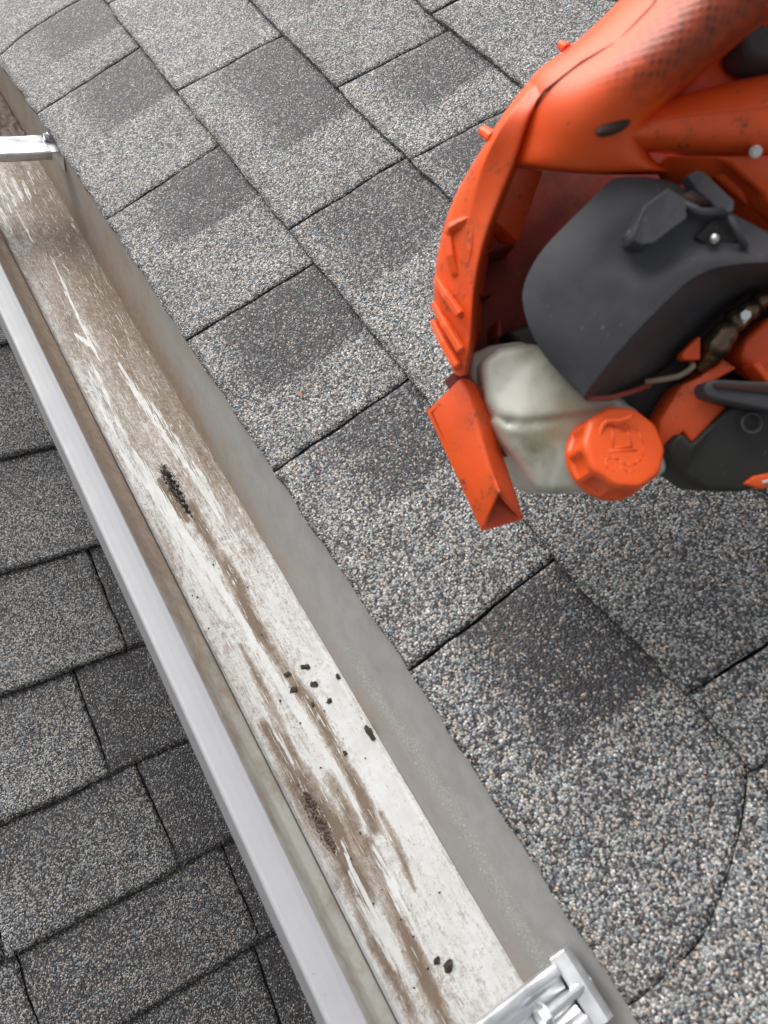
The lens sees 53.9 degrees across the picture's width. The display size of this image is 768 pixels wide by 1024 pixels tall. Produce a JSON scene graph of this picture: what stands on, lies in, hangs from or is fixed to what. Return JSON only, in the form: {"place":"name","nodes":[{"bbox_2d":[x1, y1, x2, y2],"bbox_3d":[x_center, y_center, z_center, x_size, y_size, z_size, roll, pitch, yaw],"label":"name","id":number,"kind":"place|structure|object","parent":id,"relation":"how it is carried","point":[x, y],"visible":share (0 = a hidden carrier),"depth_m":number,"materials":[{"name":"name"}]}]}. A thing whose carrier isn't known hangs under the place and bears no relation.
{"place":"outdoors","nodes":[
{"label":"outdoors","id":0,"kind":"place"},
{"bbox_2d":[427,0,767,530],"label":"leaf blower","id":1,"kind":"object","parent":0,"point":[599,324],"visible":1,"depth_m":0.39,"materials":[{"name":"orange plastic"}]},
{"bbox_3d":[-0.358,-0.576,1.175,0.348,0.158,4.300,-19,58,-29],"label":"fascia board","id":2,"kind":"object","parent":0,"visible":0},
{"bbox_2d":[0,65,638,1023],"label":"gutter","id":3,"kind":"object","parent":2,"relation":"attached to","point":[404,793],"visible":0.97,"depth_m":0.61,"materials":[{"name":"white metal"}]},
{"bbox_2d":[0,94,24,136],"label":"leaf sludge","id":4,"kind":"object","parent":3,"relation":"on","point":[9,126],"visible":0.59,"depth_m":1.10,"materials":[{"name":"brown soil"}]},
{"bbox_2d":[157,462,194,518],"bbox_3d":[-0.205,-0.021,0.740,0.023,0.004,0.080,-19,58,-29],"label":"soil clump","id":5,"kind":"object","parent":3,"relation":"on","point":[178,492],"visible":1,"depth_m":0.74,"materials":[{"name":"black soil"}]},
{"bbox_2d":[290,686,297,691],"bbox_3d":[-0.076,0.148,0.632,0.008,0.002,0.006,-19,58,-29],"label":"dirt crumb","id":6,"kind":"object","parent":3,"relation":"on","point":[293,689],"visible":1,"depth_m":0.63,"materials":[{"name":"soil"}]},
{"bbox_2d":[300,664,309,668],"bbox_3d":[-0.068,0.133,0.647,0.009,0.002,0.006,-19,58,-29],"label":"dirt crumb","id":7,"kind":"object","parent":3,"relation":"on","point":[306,666],"visible":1,"depth_m":0.65,"materials":[{"name":"soil"}]},
{"bbox_2d":[310,681,318,686],"bbox_3d":[-0.059,0.145,0.639,0.007,0.002,0.006,-19,58,-29],"label":"dirt crumb","id":8,"kind":"object","parent":3,"relation":"on","point":[314,683],"visible":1,"depth_m":0.64,"materials":[{"name":"soil"}]},
{"bbox_2d":[297,784,338,853],"bbox_3d":[-0.049,0.230,0.570,0.020,0.003,0.060,-19,58,-29],"label":"soil patch","id":9,"kind":"object","parent":3,"relation":"on","point":[320,821],"visible":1,"depth_m":0.57,"materials":[{"name":"brown soil"}]},
{"bbox_2d":[364,725,375,739],"bbox_3d":[-0.011,0.181,0.622,0.007,0.002,0.015,-19,58,-29],"label":"dirt crumb","id":10,"kind":"object","parent":3,"relation":"on","point":[368,731],"visible":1,"depth_m":0.62,"materials":[{"name":"soil"}]},
{"bbox_2d":[433,956,439,964],"bbox_3d":[0.037,0.312,0.524,0.006,0.002,0.005,-19,58,-29],"label":"dirt crumb","id":11,"kind":"object","parent":3,"relation":"on","point":[436,961],"visible":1,"depth_m":0.52,"materials":[{"name":"soil"}]},
{"bbox_2d":[443,959,452,972],"bbox_3d":[0.045,0.315,0.523,0.009,0.002,0.007,-19,58,-29],"label":"dirt crumb","id":12,"kind":"object","parent":3,"relation":"on","point":[448,964],"visible":1,"depth_m":0.52,"materials":[{"name":"soil"}]},
{"bbox_2d":[0,0,767,1023],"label":"shingle roof","id":13,"kind":"structure","parent":2,"relation":"on","point":[270,186],"depth_m":0.63,"materials":[{"name":"grey asphalt"}]},
{"bbox_3d":[-1.103,1.390,1.778,2.095,2.305,2.000,-19,58,-29],"label":"porch wall","id":14,"kind":"object","parent":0,"visible":0},
{"bbox_2d":[0,325,316,1023],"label":"shingle roof","id":15,"kind":"structure","parent":14,"relation":"on","point":[129,894],"depth_m":0.92,"materials":[{"name":"grey asphalt"}]}
]}

